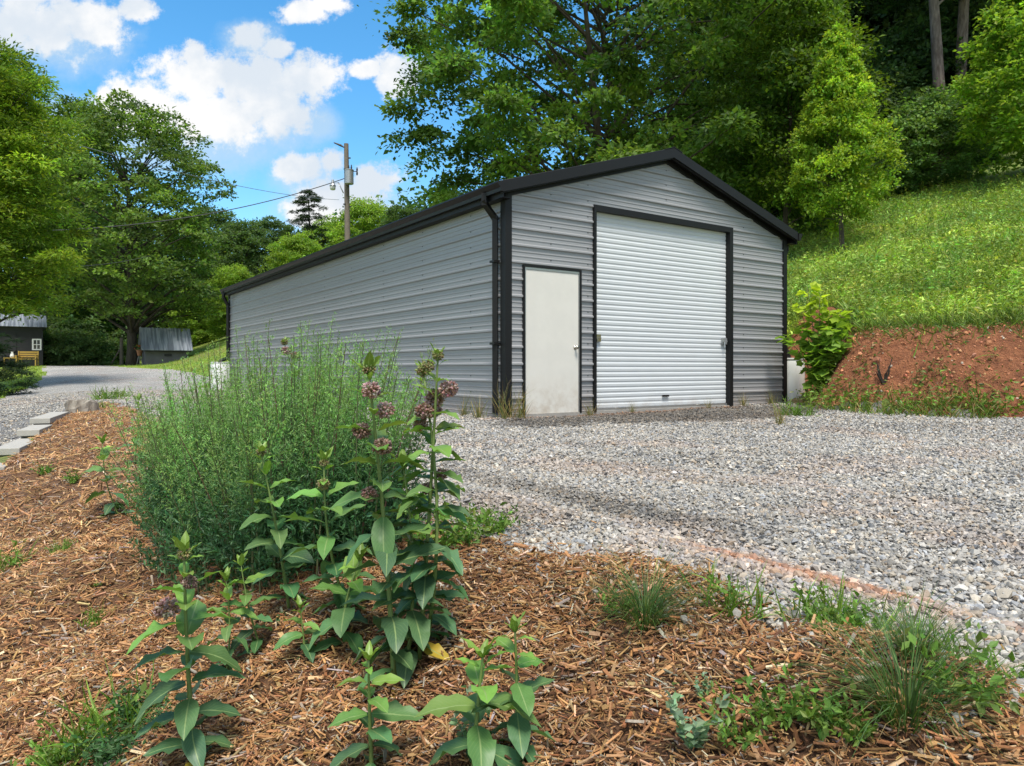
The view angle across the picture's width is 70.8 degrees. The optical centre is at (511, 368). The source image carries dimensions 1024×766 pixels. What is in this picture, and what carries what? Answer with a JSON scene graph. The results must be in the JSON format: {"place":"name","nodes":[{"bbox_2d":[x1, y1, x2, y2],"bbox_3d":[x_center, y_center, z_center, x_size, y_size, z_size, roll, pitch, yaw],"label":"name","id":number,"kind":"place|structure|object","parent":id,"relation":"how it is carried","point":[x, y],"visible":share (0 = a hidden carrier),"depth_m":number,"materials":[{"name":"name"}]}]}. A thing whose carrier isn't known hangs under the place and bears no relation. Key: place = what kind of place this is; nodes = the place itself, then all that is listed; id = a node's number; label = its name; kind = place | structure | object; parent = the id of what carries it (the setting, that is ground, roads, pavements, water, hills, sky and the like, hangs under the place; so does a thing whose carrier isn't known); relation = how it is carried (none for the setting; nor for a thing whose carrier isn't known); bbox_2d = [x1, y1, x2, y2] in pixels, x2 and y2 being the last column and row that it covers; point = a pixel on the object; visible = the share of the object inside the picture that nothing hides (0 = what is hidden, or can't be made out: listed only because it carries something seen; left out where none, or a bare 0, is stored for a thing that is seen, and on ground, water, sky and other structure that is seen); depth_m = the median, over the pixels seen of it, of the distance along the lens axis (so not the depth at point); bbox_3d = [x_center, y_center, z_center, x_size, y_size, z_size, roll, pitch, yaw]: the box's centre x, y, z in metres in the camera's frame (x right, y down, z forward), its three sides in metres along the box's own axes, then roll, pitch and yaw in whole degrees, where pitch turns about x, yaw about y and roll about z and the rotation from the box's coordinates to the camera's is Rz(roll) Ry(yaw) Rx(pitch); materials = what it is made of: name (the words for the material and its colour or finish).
{"place":"outdoors","nodes":[
{"label":"outdoors","id":0,"kind":"place"},
{"bbox_2d":[0,336,227,463],"bbox_3d":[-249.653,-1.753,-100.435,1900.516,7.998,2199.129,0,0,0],"label":"lawn","id":1,"kind":"structure","parent":0,"point":[3,458],"depth_m":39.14,"materials":[{"name":"green plant"}]},
{"bbox_2d":[0,332,41,395],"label":"evergreen shrub","id":2,"kind":"object","parent":1,"relation":"on","point":[16,367],"visible":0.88,"depth_m":21.10,"materials":[{"name":"green plant"}]},
{"bbox_2d":[0,313,46,365],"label":"black house","id":3,"kind":"structure","parent":1,"relation":"on","point":[29,332],"depth_m":43.57,"materials":[{"name":"wood"}]},
{"bbox_2d":[0,54,90,313],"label":"forest tree","id":4,"kind":"object","parent":1,"relation":"on","point":[22,64],"depth_m":47.80,"materials":[{"name":"green plant"}]},
{"bbox_2d":[0,33,111,324],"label":"walnut tree","id":5,"kind":"object","parent":1,"relation":"on","point":[18,146],"visible":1,"depth_m":24.07,"materials":[{"name":"green plant"}]},
{"bbox_2d":[0,129,125,337],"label":"forest tree","id":6,"kind":"object","parent":1,"relation":"on","point":[76,291],"visible":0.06,"depth_m":52.67,"materials":[{"name":"green plant"}]},
{"bbox_2d":[43,314,88,365],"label":"bush","id":7,"kind":"object","parent":1,"relation":"on","point":[52,330],"visible":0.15,"depth_m":46.80,"materials":[{"name":"green plant"}]},
{"bbox_2d":[43,331,93,365],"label":"bush","id":8,"kind":"object","parent":1,"relation":"on","point":[47,352],"visible":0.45,"depth_m":45.09,"materials":[{"name":"green plant"}]},
{"bbox_2d":[41,313,119,362],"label":"bush","id":9,"kind":"object","parent":1,"relation":"on","point":[85,322],"visible":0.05,"depth_m":50.50,"materials":[{"name":"green plant"}]},
{"bbox_2d":[40,94,121,329],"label":"forest tree","id":10,"kind":"object","parent":1,"relation":"on","point":[65,103],"visible":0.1,"depth_m":56.24,"materials":[{"name":"green plant"}]},
{"bbox_2d":[50,330,118,365],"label":"bush","id":11,"kind":"object","parent":1,"relation":"on","point":[96,350],"visible":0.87,"depth_m":45.40,"materials":[{"name":"green plant"}]},
{"bbox_2d":[83,326,141,364],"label":"bush","id":12,"kind":"object","parent":1,"relation":"on","point":[115,341],"visible":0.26,"depth_m":51.81,"materials":[{"name":"green plant"}]},
{"bbox_2d":[4,88,238,364],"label":"oak tree","id":13,"kind":"object","parent":1,"relation":"on","point":[101,123],"visible":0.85,"depth_m":42.32,"materials":[{"name":"green plant"}]},
{"bbox_2d":[138,327,192,364],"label":"shed","id":14,"kind":"structure","parent":1,"relation":"on","point":[159,345],"depth_m":42.81,"materials":[{"name":"metal"}]},
{"bbox_2d":[117,210,217,343],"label":"forest tree","id":15,"kind":"object","parent":1,"relation":"on","point":[162,316],"visible":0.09,"depth_m":60.48,"materials":[{"name":"green plant"}]},
{"bbox_2d":[164,276,224,345],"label":"forest tree","id":16,"kind":"object","parent":1,"relation":"on","point":[196,335],"visible":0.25,"depth_m":57.10,"materials":[{"name":"green plant"}]},
{"bbox_2d":[200,262,253,336],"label":"forest tree","id":17,"kind":"object","parent":1,"relation":"on","point":[227,280],"visible":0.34,"depth_m":52.98,"materials":[{"name":"green plant"}]},
{"bbox_2d":[104,67,693,358],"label":"wood","id":18,"kind":"object","parent":1,"relation":"on","point":[403,198],"depth_m":82.30,"materials":[{"name":"green plant"}]},
{"bbox_2d":[0,0,753,320],"label":"sky","id":19,"kind":"structure","parent":0,"point":[273,85],"materials":[{"name":"blue"}]},
{"bbox_2d":[0,400,1023,765],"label":"mulch bed","id":20,"kind":"object","parent":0,"point":[548,669],"visible":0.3,"depth_m":2.06,"materials":[{"name":"brown wood"}]},
{"bbox_2d":[9,710,91,765],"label":"leafy weed","id":21,"kind":"object","parent":20,"relation":"on","point":[41,759],"visible":0.61,"depth_m":2.06,"materials":[{"name":"green plant"}]},
{"bbox_2d":[24,711,124,765],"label":"grassy weed","id":22,"kind":"object","parent":20,"relation":"on","point":[58,750],"visible":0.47,"depth_m":2.04,"materials":[{"name":"green plant"}]},
{"bbox_2d":[64,399,99,413],"bbox_3d":[-7.071,0.673,11.768,0.635,0.341,0.456,0,0,0],"label":"block","id":23,"kind":"object","parent":20,"relation":"on","point":[74,406],"visible":0.73,"depth_m":11.67,"materials":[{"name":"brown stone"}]},
{"bbox_2d":[19,652,171,761],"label":"grassy weed","id":24,"kind":"object","parent":20,"relation":"on","point":[94,713],"visible":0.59,"depth_m":2.15,"materials":[{"name":"green plant"}]},
{"bbox_2d":[58,711,154,765],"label":"ferny weed","id":25,"kind":"object","parent":20,"relation":"on","point":[110,750],"visible":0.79,"depth_m":2.00,"materials":[{"name":"green plant"}]},
{"bbox_2d":[81,434,134,515],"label":"milkweed","id":26,"kind":"object","parent":20,"relation":"on","point":[109,506],"visible":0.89,"depth_m":4.69,"materials":[{"name":"green plant"}]},
{"bbox_2d":[99,674,175,732],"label":"ferny weed","id":27,"kind":"object","parent":20,"relation":"on","point":[121,708],"visible":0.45,"depth_m":2.21,"materials":[{"name":"green plant"}]},
{"bbox_2d":[126,531,245,765],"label":"milkweed","id":28,"kind":"object","parent":20,"relation":"on","point":[193,742],"visible":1,"depth_m":1.83,"materials":[{"name":"green plant"}]},
{"bbox_2d":[207,566,258,680],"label":"milkweed","id":29,"kind":"object","parent":20,"relation":"on","point":[226,593],"visible":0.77,"depth_m":2.29,"materials":[{"name":"green plant"}]},
{"bbox_2d":[220,551,278,656],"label":"milkweed","id":30,"kind":"object","parent":20,"relation":"on","point":[256,643],"visible":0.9,"depth_m":2.34,"materials":[{"name":"green plant"}]},
{"bbox_2d":[93,312,451,594],"bbox_3d":[-1.377,0.357,3.756,1.388,1.296,2.998,0,0,-29],"label":"feathery weed","id":31,"kind":"object","parent":20,"relation":"on","point":[189,483],"visible":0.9,"depth_m":2.99,"materials":[{"name":"green plant"}]},
{"bbox_2d":[238,441,314,622],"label":"milkweed","id":32,"kind":"object","parent":20,"relation":"on","point":[274,548],"visible":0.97,"depth_m":2.50,"materials":[{"name":"green plant"}]},
{"bbox_2d":[273,594,323,662],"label":"milkweed","id":33,"kind":"object","parent":20,"relation":"on","point":[286,638],"visible":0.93,"depth_m":2.20,"materials":[{"name":"green plant"}]},
{"bbox_2d":[282,447,376,621],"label":"milkweed","id":34,"kind":"object","parent":20,"relation":"on","point":[324,545],"visible":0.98,"depth_m":2.33,"materials":[{"name":"green plant"}]},
{"bbox_2d":[308,543,377,653],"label":"milkweed","id":35,"kind":"object","parent":20,"relation":"on","point":[338,621],"visible":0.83,"depth_m":2.19,"materials":[{"name":"green plant"}]},
{"bbox_2d":[327,640,422,765],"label":"milkweed","id":36,"kind":"object","parent":20,"relation":"on","point":[393,710],"visible":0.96,"depth_m":1.66,"materials":[{"name":"green plant"}]},
{"bbox_2d":[328,351,445,697],"bbox_3d":[-0.344,0.432,1.991,0.263,0.958,0.271,0,0,35],"label":"milkweed","id":37,"kind":"object","parent":20,"relation":"on","point":[384,550],"visible":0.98,"depth_m":1.97,"materials":[{"name":"green plant"}]},
{"bbox_2d":[364,449,459,687],"bbox_3d":[-0.285,0.562,2.050,0.204,0.653,0.281,0,0,21],"label":"milkweed","id":38,"kind":"object","parent":20,"relation":"on","point":[419,624],"visible":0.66,"depth_m":2.00,"materials":[{"name":"green plant"}]},
{"bbox_2d":[378,343,467,661],"bbox_3d":[-0.237,0.395,2.066,0.254,0.942,0.238,0,0,17],"label":"milkweed","id":39,"kind":"object","parent":20,"relation":"on","point":[424,586],"visible":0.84,"depth_m":2.04,"materials":[{"name":"green plant"}]},
{"bbox_2d":[395,361,471,642],"bbox_3d":[-0.219,0.406,2.051,0.215,0.860,0.254,0,0,0],"label":"milkweed","id":40,"kind":"object","parent":20,"relation":"on","point":[445,620],"visible":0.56,"depth_m":2.05,"materials":[{"name":"green plant"}]},
{"bbox_2d":[396,494,495,552],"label":"leafy weed","id":41,"kind":"object","parent":20,"relation":"on","point":[443,540],"visible":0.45,"depth_m":2.73,"materials":[{"name":"green plant"}]},
{"bbox_2d":[426,497,512,546],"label":"leafy weed","id":42,"kind":"object","parent":20,"relation":"on","point":[467,532],"visible":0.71,"depth_m":2.72,"materials":[{"name":"green plant"}]},
{"bbox_2d":[449,685,491,737],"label":"pale weed","id":43,"kind":"object","parent":20,"relation":"on","point":[463,732],"visible":0.29,"depth_m":1.61,"materials":[{"name":"green plant"}]},
{"bbox_2d":[414,637,541,765],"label":"milkweed","id":44,"kind":"object","parent":20,"relation":"on","point":[480,746],"visible":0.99,"depth_m":1.51,"materials":[{"name":"green plant"}]},
{"bbox_2d":[470,611,556,765],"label":"milkweed","id":45,"kind":"object","parent":20,"relation":"on","point":[518,726],"visible":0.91,"depth_m":1.52,"materials":[{"name":"green plant"}]},
{"bbox_2d":[540,532,738,643],"bbox_3d":[0.358,0.577,1.934,0.615,0.239,0.589,0,0,-27],"label":"grass tuft","id":46,"kind":"object","parent":20,"relation":"on","point":[648,607],"visible":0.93,"depth_m":1.95,"materials":[{"name":"green plant"}]},
{"bbox_2d":[665,682,729,748],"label":"pale weed","id":47,"kind":"object","parent":20,"relation":"on","point":[699,728],"visible":1,"depth_m":1.40,"materials":[{"name":"green plant"}]},
{"bbox_2d":[673,554,784,620],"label":"grassy weed","id":48,"kind":"object","parent":20,"relation":"on","point":[730,596],"visible":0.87,"depth_m":1.95,"materials":[{"name":"green plant"}]},
{"bbox_2d":[696,680,777,750],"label":"leafy weed","id":49,"kind":"object","parent":20,"relation":"on","point":[750,735],"visible":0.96,"depth_m":1.40,"materials":[{"name":"green plant"}]},
{"bbox_2d":[728,657,863,729],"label":"leafy weed","id":50,"kind":"object","parent":20,"relation":"on","point":[783,718],"visible":0.9,"depth_m":1.42,"materials":[{"name":"green plant"}]},
{"bbox_2d":[777,662,866,740],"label":"leafy weed","id":51,"kind":"object","parent":20,"relation":"on","point":[812,717],"visible":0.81,"depth_m":1.35,"materials":[{"name":"green plant"}]},
{"bbox_2d":[804,588,884,627],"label":"leafy weed","id":52,"kind":"object","parent":20,"relation":"on","point":[845,614],"visible":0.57,"depth_m":1.71,"materials":[{"name":"green plant"}]},
{"bbox_2d":[809,678,894,746],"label":"leafy weed","id":53,"kind":"object","parent":20,"relation":"on","point":[848,732],"visible":0.87,"depth_m":1.33,"materials":[{"name":"green plant"}]},
{"bbox_2d":[748,576,1023,765],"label":"grass tuft","id":54,"kind":"object","parent":20,"relation":"on","point":[912,700],"visible":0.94,"depth_m":1.33,"materials":[{"name":"green plant"}]},
{"bbox_2d":[827,575,1020,681],"bbox_3d":[0.821,0.520,1.477,0.412,0.159,0.405,0,0,-19],"label":"grass tuft","id":55,"kind":"object","parent":20,"relation":"on","point":[909,648],"visible":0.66,"depth_m":1.49,"materials":[{"name":"green plant"}]},
{"bbox_2d":[901,620,1023,717],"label":"leafy weed","id":56,"kind":"object","parent":20,"relation":"on","point":[980,635],"visible":0.88,"depth_m":1.34,"materials":[{"name":"green plant"}]},
{"bbox_2d":[0,365,1023,678],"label":"gravel drive","id":57,"kind":"structure","parent":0,"point":[64,379],"depth_m":7.77,"materials":[{"name":"grey gravel"}]},
{"bbox_2d":[0,438,34,454],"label":"edging block","id":58,"kind":"structure","parent":57,"relation":"on","point":[15,446],"depth_m":7.98,"materials":[{"name":"concrete"}]},
{"bbox_2d":[29,412,68,424],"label":"edging block","id":59,"kind":"structure","parent":57,"relation":"on","point":[47,418],"depth_m":9.95,"materials":[{"name":"concrete"}]},
{"bbox_2d":[468,503,529,535],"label":"leafy weed","id":60,"kind":"object","parent":57,"relation":"on","point":[500,526],"visible":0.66,"depth_m":2.90,"materials":[{"name":"green plant"}]},
{"bbox_2d":[219,147,802,417],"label":"metal garage","id":61,"kind":"structure","parent":57,"relation":"on","point":[654,280],"depth_m":11.20,"materials":[{"name":"grey metal"}]},
{"bbox_2d":[525,267,579,413],"bbox_3d":[0.569,-0.366,9.985,0.952,2.009,0.115,0,0,-34],"label":"entry door","id":62,"kind":"structure","parent":61,"relation":"in","point":[552,297],"depth_m":9.99,"materials":[{"name":"metal"}]},
{"bbox_2d":[597,212,727,410],"bbox_3d":[2.409,-0.838,11.294,2.950,2.918,0.091,0,0,-34],"label":"roll up door","id":63,"kind":"structure","parent":61,"relation":"in","point":[662,341],"depth_m":11.26,"materials":[{"name":"metal"}]},
{"bbox_2d":[0,389,1023,759],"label":"gravel stones","id":64,"kind":"object","parent":57,"relation":"on","point":[624,465],"visible":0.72,"depth_m":3.74,"materials":[{"name":"grey gravel"}]},
{"bbox_2d":[787,358,804,400],"bbox_3d":[5.105,0.233,13.314,0.580,0.840,0.580,0,0,45],"label":"rain barrel","id":65,"kind":"object","parent":57,"relation":"on","point":[795,379],"visible":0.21,"depth_m":13.04,"materials":[{"name":"white plastic"}]},
{"bbox_2d":[764,568,871,625],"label":"grassy weed","id":66,"kind":"object","parent":57,"relation":"on","point":[812,607],"visible":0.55,"depth_m":1.88,"materials":[{"name":"green plant"}]},
{"bbox_2d":[782,572,929,634],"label":"grassy weed","id":67,"kind":"object","parent":57,"relation":"on","point":[863,606],"visible":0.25,"depth_m":1.76,"materials":[{"name":"green plant"}]},
{"bbox_2d":[923,625,1023,682],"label":"grassy weed","id":68,"kind":"object","parent":57,"relation":"on","point":[992,663],"visible":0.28,"depth_m":1.56,"materials":[{"name":"green plant"}]},
{"bbox_2d":[216,147,1023,417],"bbox_3d":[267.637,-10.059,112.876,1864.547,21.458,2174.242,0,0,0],"label":"meadow ground","id":69,"kind":"structure","parent":0,"point":[1015,172],"depth_m":24.59,"materials":[{"name":"green plant"}]},
{"bbox_2d":[151,202,257,328],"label":"forest tree","id":70,"kind":"object","parent":69,"relation":"on","point":[216,219],"visible":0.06,"depth_m":69.11,"materials":[{"name":"green plant"}]},
{"bbox_2d":[190,219,279,286],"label":"forest tree","id":71,"kind":"object","parent":69,"relation":"on","point":[241,233],"visible":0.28,"depth_m":62.71,"materials":[{"name":"green plant"}]},
{"bbox_2d":[234,215,297,271],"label":"forest tree","id":72,"kind":"object","parent":69,"relation":"on","point":[271,226],"visible":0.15,"depth_m":76.53,"materials":[{"name":"green plant"}]},
{"bbox_2d":[254,229,322,273],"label":"forest tree","id":73,"kind":"object","parent":69,"relation":"on","point":[292,244],"visible":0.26,"depth_m":56.84,"materials":[{"name":"green plant"}]},
{"bbox_2d":[277,189,332,252],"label":"pine tree","id":74,"kind":"object","parent":69,"relation":"on","point":[302,201],"visible":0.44,"depth_m":65.32,"materials":[{"name":"green plant"}]},
{"bbox_2d":[330,142,357,239],"bbox_3d":[-8.850,-7.042,37.873,1.421,9.725,0.700,0,0,15],"label":"utility pole","id":75,"kind":"object","parent":69,"relation":"on","point":[348,176],"visible":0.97,"depth_m":37.87,"materials":[{"name":"brown wood"}]},
{"bbox_2d":[322,195,393,248],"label":"forest tree","id":76,"kind":"object","parent":69,"relation":"on","point":[359,214],"visible":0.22,"depth_m":48.77,"materials":[{"name":"green plant"}]},
{"bbox_2d":[379,204,420,226],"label":"forest tree","id":77,"kind":"object","parent":69,"relation":"on","point":[402,213],"visible":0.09,"depth_m":43.45,"materials":[{"name":"green plant"}]},
{"bbox_2d":[357,0,850,212],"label":"maple tree","id":78,"kind":"object","parent":69,"relation":"on","point":[712,48],"visible":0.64,"depth_m":24.46,"materials":[{"name":"green plant"}]},
{"bbox_2d":[629,1,755,148],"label":"forest tree","id":79,"kind":"object","parent":69,"relation":"on","point":[692,31],"visible":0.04,"depth_m":45.12,"materials":[{"name":"green plant"}]},
{"bbox_2d":[676,0,892,92],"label":"forest tree","id":80,"kind":"object","parent":69,"relation":"on","point":[865,4],"visible":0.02,"depth_m":41.71,"materials":[{"name":"green plant"}]},
{"bbox_2d":[698,0,890,226],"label":"young maple tree","id":81,"kind":"object","parent":69,"relation":"on","point":[808,28],"visible":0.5,"depth_m":23.09,"materials":[{"name":"green plant"}]},
{"bbox_2d":[780,192,851,233],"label":"round shrub","id":82,"kind":"object","parent":69,"relation":"on","point":[794,213],"visible":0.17,"depth_m":25.14,"materials":[{"name":"green plant"}]},
{"bbox_2d":[733,3,903,208],"bbox_3d":[13.043,-11.231,31.248,7.955,10.067,7.916,0,0,-25],"label":"young maple tree","id":83,"kind":"object","parent":69,"relation":"on","point":[869,56],"visible":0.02,"depth_m":30.15,"materials":[{"name":"green plant"}]},
{"bbox_2d":[774,21,911,252],"bbox_3d":[9.547,-6.651,21.047,3.340,7.142,3.507,0,0,0],"label":"young poplar tree","id":84,"kind":"object","parent":69,"relation":"on","point":[842,62],"visible":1,"depth_m":20.51,"materials":[{"name":"green plant"}]},
{"bbox_2d":[775,53,928,209],"bbox_3d":[16.785,-12.011,35.860,8.987,7.942,8.533,0,0,-8],"label":"thicket","id":85,"kind":"object","parent":69,"relation":"on","point":[876,62],"visible":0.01,"depth_m":33.18,"materials":[{"name":"green plant"}]},
{"bbox_2d":[838,0,924,30],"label":"forest tree","id":86,"kind":"object","parent":69,"relation":"on","point":[871,11],"visible":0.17,"depth_m":41.44,"materials":[{"name":"green plant"}]},
{"bbox_2d":[847,0,928,46],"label":"thicket","id":87,"kind":"object","parent":69,"relation":"on","point":[875,27],"visible":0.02,"depth_m":40.33,"materials":[{"name":"green plant"}]},
{"bbox_2d":[826,58,952,192],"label":"thicket","id":88,"kind":"object","parent":69,"relation":"on","point":[894,98],"visible":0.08,"depth_m":31.50,"materials":[{"name":"green plant"}]},
{"bbox_2d":[776,163,1023,349],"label":"meadow grass","id":89,"kind":"structure","parent":69,"relation":"on","point":[996,275],"depth_m":16.36,"materials":[{"name":"green plant"}]},
{"bbox_2d":[837,0,981,169],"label":"forest tree","id":90,"kind":"object","parent":69,"relation":"on","point":[936,46],"visible":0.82,"depth_m":31.26,"materials":[{"name":"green plant"}]},
{"bbox_2d":[858,11,975,140],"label":"thicket","id":91,"kind":"object","parent":69,"relation":"on","point":[910,51],"visible":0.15,"depth_m":33.70,"materials":[{"name":"green plant"}]},
{"bbox_2d":[863,0,991,86],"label":"thicket","id":92,"kind":"object","parent":69,"relation":"on","point":[953,14],"visible":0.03,"depth_m":35.55,"materials":[{"name":"green plant"}]},
{"bbox_2d":[871,80,1009,193],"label":"round shrub","id":93,"kind":"object","parent":69,"relation":"on","point":[940,120],"visible":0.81,"depth_m":26.78,"materials":[{"name":"green plant"}]},
{"bbox_2d":[928,0,986,164],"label":"forest tree","id":94,"kind":"object","parent":69,"relation":"on","point":[963,19],"visible":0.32,"depth_m":32.52,"materials":[{"name":"brown plant"}]},
{"bbox_2d":[945,0,1023,177],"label":"young poplar tree","id":95,"kind":"object","parent":69,"relation":"on","point":[1009,38],"visible":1,"depth_m":23.48,"materials":[{"name":"green plant"}]},
{"bbox_2d":[952,27,1023,160],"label":"young poplar tree","id":96,"kind":"object","parent":69,"relation":"on","point":[977,71],"visible":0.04,"depth_m":29.34,"materials":[{"name":"green plant"}]},
{"bbox_2d":[788,306,1023,417],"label":"clay bank","id":97,"kind":"structure","parent":0,"point":[969,349],"depth_m":10.51,"materials":[{"name":"brown soil"}]},
{"bbox_2d":[774,281,854,390],"bbox_3d":[5.226,-0.533,12.345,1.287,1.911,0.942,0,0,35],"label":"sapling","id":98,"kind":"object","parent":97,"relation":"on","point":[826,347],"visible":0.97,"depth_m":12.11,"materials":[{"name":"green plant"}]},
{"bbox_2d":[790,300,1023,418],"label":"bank weeds","id":99,"kind":"object","parent":97,"relation":"on","point":[918,320],"visible":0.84,"depth_m":10.50,"materials":[{"name":"green plant"}]},
{"bbox_2d":[817,321,1023,416],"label":"clay clods","id":100,"kind":"object","parent":97,"relation":"on","point":[917,335],"visible":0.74,"depth_m":10.60,"materials":[{"name":"brown soil"}]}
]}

